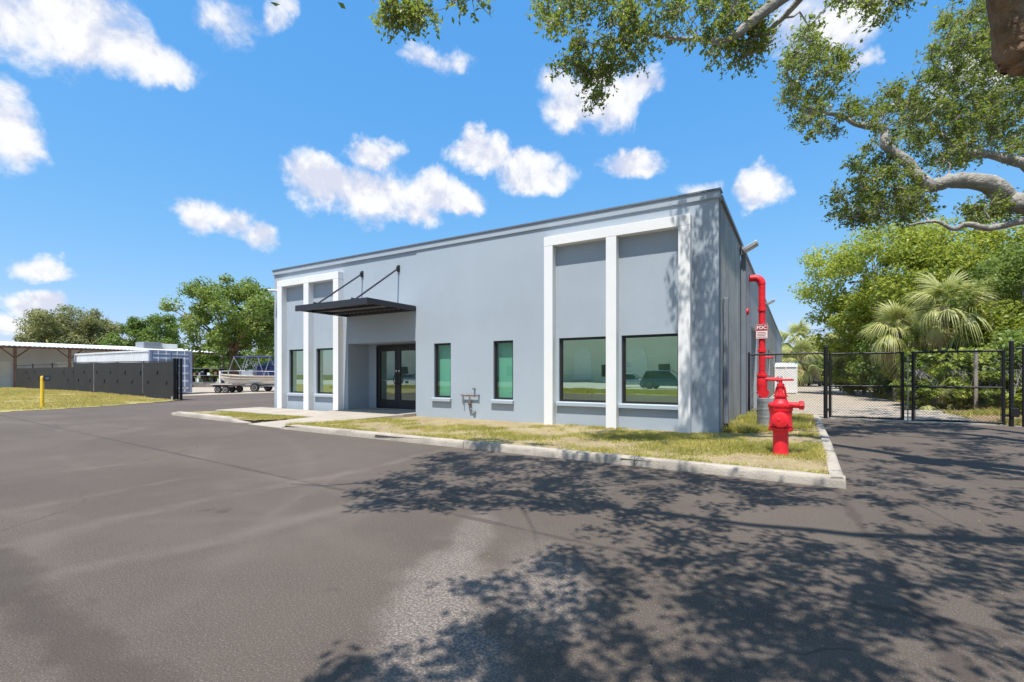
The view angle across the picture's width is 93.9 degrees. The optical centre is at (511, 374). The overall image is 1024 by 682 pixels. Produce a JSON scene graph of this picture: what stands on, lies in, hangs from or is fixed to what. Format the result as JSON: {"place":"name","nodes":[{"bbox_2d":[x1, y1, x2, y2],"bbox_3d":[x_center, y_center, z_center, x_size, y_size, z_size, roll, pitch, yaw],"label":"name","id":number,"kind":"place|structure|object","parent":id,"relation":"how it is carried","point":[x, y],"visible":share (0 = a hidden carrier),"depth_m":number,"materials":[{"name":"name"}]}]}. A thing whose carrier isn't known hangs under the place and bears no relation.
{"place":"outdoors","nodes":[
{"label":"outdoors","id":0,"kind":"place"},
{"bbox_2d":[0,387,175,411],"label":"lawn","id":1,"kind":"structure","parent":0,"point":[130,402],"depth_m":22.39,"materials":[{"name":"plant"}]},
{"bbox_2d":[40,376,49,406],"bbox_3d":[-18.594,0.744,19.037,0.290,1.380,0.242,0,0,31],"label":"keypad bollard","id":2,"kind":"object","parent":1,"relation":"on","point":[44,378],"visible":0.94,"depth_m":18.97,"materials":[{"name":"yellow metal"}]},
{"bbox_2d":[25,361,171,398],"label":"sliding gate","id":3,"kind":"structure","parent":1,"relation":"on","point":[153,379],"depth_m":27.97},
{"bbox_2d":[171,358,182,400],"bbox_3d":[-17.295,0.265,24.643,0.470,2.210,0.390,0,0,31],"label":"gate end post","id":4,"kind":"object","parent":1,"relation":"on","point":[177,378],"visible":0.86,"depth_m":24.63,"materials":[{"name":"black metal"}]},
{"bbox_2d":[183,382,273,395],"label":"gravel yard","id":5,"kind":"structure","parent":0,"point":[207,390],"depth_m":37.31,"materials":[{"name":"beige gravel"}]},
{"bbox_2d":[16,362,73,389],"bbox_3d":[-36.160,0.250,36.813,14.196,2.200,0.080,0,0,33],"label":"screened fence","id":6,"kind":"object","parent":5,"relation":"on","point":[58,378],"visible":0.79,"depth_m":36.02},
{"bbox_2d":[0,341,224,386],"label":"open shed","id":7,"kind":"structure","parent":5,"relation":"on","point":[14,354],"depth_m":46.63,"materials":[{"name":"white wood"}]},
{"bbox_2d":[136,342,176,349],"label":"rooftop unit","id":8,"kind":"object","parent":7,"relation":"on","point":[152,345],"visible":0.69,"depth_m":55.70,"materials":[{"name":"grey paint"}]},
{"bbox_2d":[74,349,191,392],"bbox_3d":[-27.531,-0.170,34.443,12.240,2.800,2.500,0,0,31],"label":"shipping container","id":9,"kind":"object","parent":5,"relation":"on","point":[141,355],"visible":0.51,"depth_m":32.15,"materials":[{"name":"white metal"}]},
{"bbox_2d":[152,351,170,360],"bbox_3d":[-22.613,-0.180,30.878,0.140,2.660,1.079,0,0,31],"label":"door leaf","id":10,"kind":"structure","parent":9,"relation":"in","point":[156,356],"depth_m":30.85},
{"bbox_2d":[171,351,188,390],"bbox_3d":[-22.055,-0.180,31.815,0.140,2.660,1.079,0,0,31],"label":"door leaf","id":11,"kind":"structure","parent":9,"relation":"in","point":[185,356],"depth_m":32.06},
{"bbox_2d":[192,368,224,382],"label":"workbench","id":12,"kind":"object","parent":5,"relation":"on","point":[205,373],"visible":0.73,"depth_m":49.74,"materials":[{"name":"grey paint"}]},
{"bbox_2d":[200,366,219,382],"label":"bush","id":13,"kind":"object","parent":5,"relation":"on","point":[212,373],"visible":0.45,"depth_m":50.36,"materials":[{"name":"green plant"}]},
{"bbox_2d":[157,273,273,374],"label":"shade tree","id":14,"kind":"object","parent":5,"relation":"on","point":[253,320],"visible":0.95,"depth_m":51.20,"materials":[{"name":"green plant"}]},
{"bbox_2d":[192,383,244,392],"bbox_3d":[-22.128,0.989,34.965,4.395,0.718,1.991,0,0,0],"label":"flatbed trailer","id":15,"kind":"object","parent":5,"relation":"on","point":[228,387],"visible":0.93,"depth_m":34.18,"materials":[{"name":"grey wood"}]},
{"bbox_2d":[219,371,273,391],"bbox_3d":[-20.304,0.538,37.500,6.151,1.617,2.240,0,0,0],"label":"boat trailer","id":16,"kind":"object","parent":5,"relation":"on","point":[254,387],"visible":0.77,"depth_m":36.73,"materials":[{"name":"metal"}]},
{"bbox_2d":[220,356,273,384],"bbox_3d":[-19.641,-0.224,37.500,6.523,2.448,2.270,0,0,0],"label":"motor boat","id":17,"kind":"object","parent":16,"relation":"on","point":[264,375],"visible":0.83,"depth_m":36.74,"materials":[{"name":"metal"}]},
{"bbox_2d":[243,363,256,384],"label":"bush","id":18,"kind":"object","parent":5,"relation":"on","point":[253,364],"visible":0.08,"depth_m":56.09,"materials":[{"name":"green plant"}]},
{"bbox_2d":[253,360,273,367],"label":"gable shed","id":19,"kind":"structure","parent":5,"relation":"on","point":[266,363],"depth_m":55.13,"materials":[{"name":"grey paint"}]},
{"bbox_2d":[254,337,273,361],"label":"shade tree","id":20,"kind":"object","parent":5,"relation":"on","point":[264,354],"visible":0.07,"depth_m":63.19,"materials":[{"name":"green plant"}]},
{"bbox_2d":[197,411,307,419],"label":"grass","id":21,"kind":"structure","parent":0,"point":[247,415],"depth_m":14.34,"materials":[{"name":"green plant"}]},
{"bbox_2d":[215,407,415,427],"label":"walkway","id":22,"kind":"structure","parent":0,"point":[340,415],"depth_m":14.43,"materials":[{"name":"concrete"}]},
{"bbox_2d":[191,376,770,411],"bbox_3d":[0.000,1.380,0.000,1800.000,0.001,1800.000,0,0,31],"label":"ground","id":23,"kind":"structure","parent":0,"point":[249,393],"depth_m":36.21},
{"bbox_2d":[13,303,135,345],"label":"shade tree","id":24,"kind":"object","parent":23,"relation":"on","point":[59,328],"visible":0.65,"depth_m":78.40,"materials":[{"name":"green plant"}]},
{"bbox_2d":[96,312,188,348],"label":"shade tree","id":25,"kind":"object","parent":23,"relation":"on","point":[138,330],"visible":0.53,"depth_m":67.66,"materials":[{"name":"green plant"}]},
{"bbox_2d":[186,348,221,377],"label":"bushy tree","id":26,"kind":"object","parent":23,"relation":"on","point":[200,359],"visible":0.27,"depth_m":95.37,"materials":[{"name":"green plant"}]},
{"bbox_2d":[196,350,242,373],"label":"bushy tree","id":27,"kind":"object","parent":23,"relation":"on","point":[213,357],"visible":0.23,"depth_m":97.70,"materials":[{"name":"green plant"}]},
{"bbox_2d":[225,347,273,374],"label":"bushy tree","id":28,"kind":"object","parent":23,"relation":"on","point":[251,353],"visible":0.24,"depth_m":89.97,"materials":[{"name":"green plant"}]},
{"bbox_2d":[272,187,781,432],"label":"office building","id":29,"kind":"structure","parent":23,"relation":"on","point":[633,316],"depth_m":12.78,"materials":[{"name":"paint"}]},
{"bbox_2d":[286,349,302,395],"bbox_3d":[-7.755,-0.059,17.293,1.045,1.678,0.210,0,0,31],"label":"window","id":30,"kind":"structure","parent":29,"relation":"in","point":[292,393],"depth_m":17.50,"materials":[{"name":"brown metal"}]},
{"bbox_2d":[313,348,332,396],"bbox_3d":[-6.423,-0.059,16.500,1.085,1.678,0.210,0,0,31],"label":"window","id":31,"kind":"structure","parent":29,"relation":"in","point":[320,394],"depth_m":16.76,"materials":[{"name":"brown metal"}]},
{"bbox_2d":[378,347,397,408],"bbox_3d":[-4.201,0.121,16.141,0.910,2.058,0.187,0,0,31],"label":"door leaf","id":32,"kind":"structure","parent":29,"relation":"in","point":[382,403],"depth_m":16.16,"materials":[{"name":"brown metal"}]},
{"bbox_2d":[397,346,415,409],"bbox_3d":[-3.411,0.121,15.670,0.910,2.058,0.187,0,0,31],"label":"door leaf","id":33,"kind":"structure","parent":29,"relation":"in","point":[402,404],"depth_m":15.84,"materials":[{"name":"brown metal"}]},
{"bbox_2d":[431,343,451,401],"bbox_3d":[-1.986,-0.110,13.880,0.820,1.780,0.285,0,0,31],"label":"window","id":34,"kind":"structure","parent":29,"relation":"in","point":[442,350],"depth_m":14.01,"materials":[{"name":"teal glass"}]},
{"bbox_2d":[461,388,479,412],"bbox_3d":[-1.163,0.722,13.268,0.596,0.697,0.137,0,0,31],"label":"wall pipe stub","id":35,"kind":"object","parent":29,"relation":"attached to","point":[469,404],"depth_m":13.21,"materials":[{"name":"grey metal"}]},
{"bbox_2d":[490,340,513,403],"bbox_3d":[-0.208,-0.110,12.820,0.820,1.780,0.285,0,0,31],"label":"window","id":36,"kind":"structure","parent":29,"relation":"in","point":[503,349],"depth_m":12.96,"materials":[{"name":"teal glass"}]},
{"bbox_2d":[556,337,605,406],"bbox_3d":[1.729,-0.059,11.622,1.385,1.678,0.210,0,0,31],"label":"window","id":37,"kind":"structure","parent":29,"relation":"in","point":[563,402],"depth_m":11.79,"materials":[{"name":"brown metal"}]},
{"bbox_2d":[618,333,677,409],"bbox_3d":[3.104,-0.059,10.804,1.385,1.678,0.210,0,0,31],"label":"window","id":38,"kind":"structure","parent":29,"relation":"in","point":[625,404],"depth_m":10.93,"materials":[{"name":"brown metal"}]},
{"bbox_2d":[740,240,758,255],"bbox_3d":[6.847,-3.629,13.788,0.460,0.359,0.320,0,0,31],"label":"floodlight","id":39,"kind":"object","parent":29,"relation":"attached to","point":[749,247],"visible":1,"depth_m":13.71,"materials":[{"name":"grey paint"}]},
{"bbox_2d":[751,330,753,408],"bbox_3d":[9.210,-0.175,18.492,0.057,3.130,2.800,0,0,31],"label":"roller door","id":40,"kind":"structure","parent":29,"relation":"in","point":[752,333],"depth_m":19.13,"materials":[{"name":"grey paint"}]},
{"bbox_2d":[747,275,778,397],"bbox_3d":[8.236,-1.088,15.730,0.930,4.676,1.677,0,0,31],"label":"fire riser","id":41,"kind":"object","parent":29,"relation":"attached to","point":[761,282],"visible":0.84,"depth_m":16.23,"materials":[{"name":"red paint"}]},
{"bbox_2d":[756,324,767,338],"bbox_3d":[8.482,-1.455,16.231,0.380,0.510,0.039,0,0,31],"label":"fdc sign","id":42,"kind":"object","parent":41,"relation":"attached to","point":[761,331],"visible":1,"depth_m":16.21,"materials":[{"name":"red metal"}]},
{"bbox_2d":[765,299,774,306],"bbox_3d":[13.066,-3.609,24.226,0.460,0.359,0.320,0,0,31],"label":"floodlight","id":43,"kind":"object","parent":29,"relation":"attached to","point":[769,302],"visible":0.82,"depth_m":24.14,"materials":[{"name":"grey paint"}]},
{"bbox_2d":[779,316,822,382],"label":"sabal palm","id":44,"kind":"object","parent":23,"relation":"on","point":[801,329],"visible":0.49,"depth_m":55.44,"materials":[{"name":"green plant"}]},
{"bbox_2d":[782,338,822,386],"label":"sabal palm","id":45,"kind":"object","parent":23,"relation":"on","point":[801,346],"visible":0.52,"depth_m":52.15,"materials":[{"name":"green plant"}]},
{"bbox_2d":[806,339,832,368],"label":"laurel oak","id":46,"kind":"object","parent":23,"relation":"on","point":[818,364],"visible":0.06,"depth_m":64.46,"materials":[{"name":"green plant"}]},
{"bbox_2d":[817,369,842,384],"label":"shrub","id":47,"kind":"object","parent":23,"relation":"on","point":[821,376],"visible":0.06,"depth_m":52.14,"materials":[{"name":"green plant"}]},
{"bbox_2d":[807,314,861,373],"bbox_3d":[25.304,-1.802,36.174,4.306,6.503,4.914,0,0,-30],"label":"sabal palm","id":48,"kind":"object","parent":23,"relation":"on","point":[830,335],"visible":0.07,"depth_m":35.92,"materials":[{"name":"green plant"}]},
{"bbox_2d":[845,348,885,396],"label":"shrub","id":49,"kind":"object","parent":23,"relation":"on","point":[857,379],"visible":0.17,"depth_m":29.01,"materials":[{"name":"green plant"}]},
{"bbox_2d":[895,363,943,408],"bbox_3d":[15.772,0.565,18.635,1.429,1.980,1.433,0,0,-10],"label":"shrub","id":50,"kind":"object","parent":23,"relation":"on","point":[923,391],"visible":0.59,"depth_m":18.36,"materials":[{"name":"green plant"}]},
{"bbox_2d":[860,388,1021,421],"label":"leaf litter bank","id":51,"kind":"structure","parent":23,"relation":"on","point":[988,417],"depth_m":15.22,"materials":[{"name":"brown plant"}]},
{"bbox_2d":[830,328,868,371],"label":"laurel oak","id":52,"kind":"object","parent":51,"relation":"on","point":[832,348],"visible":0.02,"depth_m":44.36,"materials":[{"name":"green plant"}]},
{"bbox_2d":[847,322,913,396],"bbox_3d":[21.175,-0.837,27.158,3.767,4.783,3.576,0,0,-34],"label":"shrub","id":53,"kind":"object","parent":51,"relation":"on","point":[867,346],"visible":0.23,"depth_m":27.26,"materials":[{"name":"green plant"}]},
{"bbox_2d":[787,216,984,393],"bbox_3d":[23.323,-4.079,29.814,10.703,11.312,9.719,0,0,31],"label":"laurel oak","id":54,"kind":"object","parent":51,"relation":"on","point":[857,304],"visible":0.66,"depth_m":29.18,"materials":[{"name":"green plant"}]},
{"bbox_2d":[870,342,902,392],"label":"shrub","id":55,"kind":"object","parent":51,"relation":"on","point":[884,383],"visible":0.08,"depth_m":26.28,"materials":[{"name":"green plant"}]},
{"bbox_2d":[875,364,906,381],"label":"shrub","id":56,"kind":"object","parent":51,"relation":"on","point":[887,374],"visible":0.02,"depth_m":24.29,"materials":[{"name":"green plant"}]},
{"bbox_2d":[855,300,938,400],"bbox_3d":[19.422,-1.238,23.763,3.857,5.376,4.027,0,0,31],"label":"sabal palm","id":57,"kind":"object","parent":51,"relation":"on","point":[891,315],"visible":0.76,"depth_m":23.63,"materials":[{"name":"green plant"}]},
{"bbox_2d":[889,347,940,390],"bbox_3d":[17.391,0.191,20.365,2.295,2.728,2.227,0,0,-5],"label":"shrub","id":58,"kind":"object","parent":51,"relation":"on","point":[920,360],"visible":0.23,"depth_m":20.33,"materials":[{"name":"green plant"}]},
{"bbox_2d":[895,323,960,399],"bbox_3d":[20.591,-0.525,22.955,3.119,4.159,3.011,0,0,-11],"label":"shrub","id":59,"kind":"object","parent":51,"relation":"on","point":[917,335],"visible":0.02,"depth_m":23.13,"materials":[{"name":"green plant"}]},
{"bbox_2d":[899,382,962,409],"bbox_3d":[16.361,1.426,18.784,2.143,2.867,2.459,0,0,31],"label":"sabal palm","id":60,"kind":"object","parent":51,"relation":"on","point":[933,405],"visible":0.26,"depth_m":18.18,"materials":[{"name":"green plant"}]},
{"bbox_2d":[924,339,973,370],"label":"shrub","id":61,"kind":"object","parent":51,"relation":"on","point":[954,346],"visible":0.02,"depth_m":21.75,"materials":[{"name":"green plant"}]},
{"bbox_2d":[896,268,1005,403],"bbox_3d":[19.621,-1.723,21.332,4.088,6.358,3.691,0,0,-32],"label":"sabal palm","id":62,"kind":"object","parent":51,"relation":"on","point":[941,332],"visible":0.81,"depth_m":21.07,"materials":[{"name":"green plant"}]},
{"bbox_2d":[923,355,983,406],"bbox_3d":[17.720,0.390,19.064,2.375,2.331,2.191,0,0,-4],"label":"shrub","id":63,"kind":"object","parent":51,"relation":"on","point":[933,370],"visible":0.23,"depth_m":18.72,"materials":[{"name":"green plant"}]},
{"bbox_2d":[936,364,979,408],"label":"shrub","id":64,"kind":"object","parent":51,"relation":"on","point":[961,393],"visible":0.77,"depth_m":18.03,"materials":[{"name":"green plant"}]},
{"bbox_2d":[895,213,1023,317],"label":"laurel oak","id":65,"kind":"object","parent":51,"relation":"on","point":[985,241],"visible":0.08,"depth_m":27.23,"materials":[{"name":"green plant"}]},
{"bbox_2d":[927,346,1004,408],"bbox_3d":[17.487,0.142,18.120,2.500,2.418,1.949,0,0,31],"label":"vine","id":66,"kind":"object","parent":51,"relation":"on","point":[958,358],"visible":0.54,"depth_m":18.17,"materials":[{"name":"green plant"}]},
{"bbox_2d":[935,340,996,404],"bbox_3d":[20.195,0.019,20.710,2.796,3.071,3.078,0,0,-9],"label":"shrub","id":67,"kind":"object","parent":51,"relation":"on","point":[974,345],"visible":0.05,"depth_m":20.31,"materials":[{"name":"green plant"}]},
{"bbox_2d":[917,293,1020,363],"bbox_3d":[20.582,-1.269,21.558,3.836,5.468,3.062,0,0,-11],"label":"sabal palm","id":68,"kind":"object","parent":51,"relation":"on","point":[968,309],"visible":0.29,"depth_m":20.91,"materials":[{"name":"green plant"}]},
{"bbox_2d":[928,237,1023,347],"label":"laurel oak","id":69,"kind":"object","parent":51,"relation":"on","point":[1013,268],"visible":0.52,"depth_m":20.44,"materials":[{"name":"green plant"}]},
{"bbox_2d":[974,352,978,409],"bbox_3d":[16.985,0.247,17.500,0.140,2.305,0.136,0,0,31],"label":"fence post","id":70,"kind":"object","parent":51,"relation":"on","point":[976,379],"visible":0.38,"depth_m":17.46,"materials":[{"name":"grey wood"}]},
{"bbox_2d":[936,274,1023,332],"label":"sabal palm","id":71,"kind":"object","parent":51,"relation":"on","point":[1015,298],"visible":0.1,"depth_m":22.04,"materials":[{"name":"green plant"}]},
{"bbox_2d":[952,299,1023,367],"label":"shrub","id":72,"kind":"object","parent":51,"relation":"on","point":[1003,322],"visible":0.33,"depth_m":19.81,"materials":[{"name":"green plant"}]},
{"bbox_2d":[973,358,1021,408],"bbox_3d":[17.538,0.478,17.148,1.517,2.153,1.478,0,0,31],"label":"shrub","id":73,"kind":"object","parent":51,"relation":"on","point":[992,391],"visible":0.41,"depth_m":17.09,"materials":[{"name":"green plant"}]},
{"bbox_2d":[978,336,1023,392],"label":"shrub","id":74,"kind":"object","parent":51,"relation":"on","point":[1018,343],"visible":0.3,"depth_m":17.06,"materials":[{"name":"green plant"}]},
{"bbox_2d":[978,326,1023,398],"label":"shrub","id":75,"kind":"object","parent":51,"relation":"on","point":[1008,332],"visible":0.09,"depth_m":18.56,"materials":[{"name":"green plant"}]},
{"bbox_2d":[994,332,1023,383],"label":"shrub","id":76,"kind":"object","parent":51,"relation":"on","point":[1014,354],"visible":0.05,"depth_m":16.97,"materials":[{"name":"green plant"}]},
{"bbox_2d":[1006,364,1021,414],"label":"shrub","id":77,"kind":"object","parent":51,"relation":"on","point":[1017,388],"visible":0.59,"depth_m":13.76,"materials":[{"name":"green plant"}]},
{"bbox_2d":[1009,340,1023,426],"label":"chain link fence","id":78,"kind":"object","parent":51,"relation":"on","point":[1014,412],"visible":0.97,"depth_m":12.32,"materials":[{"name":"black metal"}]},
{"bbox_2d":[904,350,1008,423],"bbox_3d":[11.992,0.364,12.969,2.130,2.013,0.093,0,0,31],"label":"gate leaf","id":79,"kind":"object","parent":78,"relation":"attached to","point":[1002,388],"visible":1,"depth_m":12.92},
{"bbox_2d":[0,393,1023,681],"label":"parking lot","id":80,"kind":"structure","parent":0,"point":[150,543],"depth_m":3.48,"materials":[{"name":"grey asphalt"}]},
{"bbox_2d":[171,411,259,422],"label":"kerb","id":81,"kind":"structure","parent":80,"relation":"on","point":[209,417],"depth_m":14.18,"materials":[{"name":"concrete"}]},
{"bbox_2d":[239,419,288,421],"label":"island soil","id":82,"kind":"structure","parent":80,"relation":"on","point":[264,420],"depth_m":13.39,"materials":[{"name":"brown soil"}]},
{"bbox_2d":[172,411,296,419],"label":"grass island","id":83,"kind":"structure","parent":82,"relation":"on","point":[205,412],"depth_m":15.02,"materials":[{"name":"plant"}]},
{"bbox_2d":[277,425,845,488],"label":"kerb","id":84,"kind":"structure","parent":80,"relation":"on","point":[800,477],"depth_m":7.22,"materials":[{"name":"concrete"}]},
{"bbox_2d":[270,0,1023,236],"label":"live oak","id":85,"kind":"object","parent":80,"relation":"on","point":[998,42],"visible":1,"depth_m":9.08,"materials":[{"name":"green plant"}]},
{"bbox_2d":[357,411,1012,665],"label":"fallen leaves","id":86,"kind":"object","parent":80,"relation":"on","point":[677,510],"visible":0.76,"depth_m":7.74,"materials":[{"name":"brown plant"}]},
{"bbox_2d":[748,346,827,418],"bbox_3d":[8.640,0.255,15.056,2.190,2.230,0.121,0,0,33],"label":"chain link fence","id":87,"kind":"object","parent":80,"relation":"on","point":[825,381],"visible":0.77,"depth_m":14.81,"materials":[{"name":"black metal"}]},
{"bbox_2d":[828,352,903,419],"bbox_3d":[10.314,0.329,14.016,1.856,1.943,0.076,0,0,31],"label":"gate leaf","id":88,"kind":"object","parent":87,"relation":"attached to","point":[901,386],"visible":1,"depth_m":13.96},
{"bbox_2d":[813,414,843,478],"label":"kerb","id":89,"kind":"structure","parent":80,"relation":"on","point":[833,465],"depth_m":7.51,"materials":[{"name":"concrete"}]},
{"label":"island soil","id":90,"kind":"structure","parent":80,"relation":"on","visible":0},
{"bbox_2d":[285,413,842,473],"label":"grass island","id":91,"kind":"structure","parent":90,"relation":"on","point":[753,459],"depth_m":9.42,"materials":[{"name":"plant"}]},
{"bbox_2d":[757,398,773,426],"bbox_3d":[5.856,0.912,11.003,0.396,0.715,0.396,0,0,31],"label":"steel drum","id":92,"kind":"object","parent":91,"relation":"on","point":[763,415],"visible":0.54,"depth_m":10.87,"materials":[{"name":"silver metal"}]},
{"bbox_2d":[722,410,816,432],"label":"grass","id":93,"kind":"structure","parent":91,"relation":"on","point":[746,423],"depth_m":10.99,"materials":[{"name":"green plant"}]},
{"bbox_2d":[768,378,804,454],"bbox_3d":[4.210,0.685,7.354,0.494,1.250,0.394,0,0,31],"label":"fire hydrant","id":94,"kind":"object","parent":90,"relation":"on","point":[780,406],"visible":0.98,"depth_m":7.30,"materials":[{"name":"red metal"}]},
{"bbox_2d":[0,0,1023,373],"label":"sky","id":95,"kind":"structure","parent":0,"point":[148,148],"materials":[{"name":"blue"}]},
{"bbox_2d":[754,384,988,423],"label":"gravel road","id":96,"kind":"structure","parent":0,"point":[861,408],"depth_m":20.09,"materials":[{"name":"beige gravel"}]},
{"bbox_2d":[774,363,797,393],"bbox_3d":[19.691,0.250,34.335,1.410,2.200,2.050,0,0,31],"label":"white enclosure","id":97,"kind":"object","parent":96,"relation":"on","point":[780,367],"visible":0.59,"depth_m":33.44,"materials":[{"name":"paint"}]},
{"bbox_2d":[802,372,822,385],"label":"parked car","id":98,"kind":"object","parent":96,"relation":"on","point":[817,381],"visible":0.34,"depth_m":53.25,"materials":[{"name":"black glass"}]},
{"bbox_2d":[819,355,871,394],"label":"shrub","id":99,"kind":"object","parent":96,"relation":"on","point":[841,371],"visible":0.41,"depth_m":31.89,"materials":[{"name":"green plant"}]},
{"bbox_2d":[848,273,867,393],"bbox_3d":[24.319,-2.750,32.987,1.850,8.601,0.260,0,0,31],"label":"utility pole","id":100,"kind":"object","parent":96,"relation":"on","point":[864,292],"visible":0.08,"depth_m":32.94,"materials":[{"name":"brown wood"}]},
{"bbox_2d":[820,417,1021,426],"bbox_3d":[11.934,1.369,13.243,5.850,0.062,0.470,0,0,31],"label":"concrete apron","id":101,"kind":"object","parent":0,"point":[920,421],"visible":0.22,"depth_m":13.55,"materials":[{"name":"grey concrete"}]},
{"bbox_2d":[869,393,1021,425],"bbox_3d":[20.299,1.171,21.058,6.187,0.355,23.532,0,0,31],"label":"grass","id":102,"kind":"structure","parent":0,"point":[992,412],"depth_m":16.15,"materials":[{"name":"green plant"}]}
]}

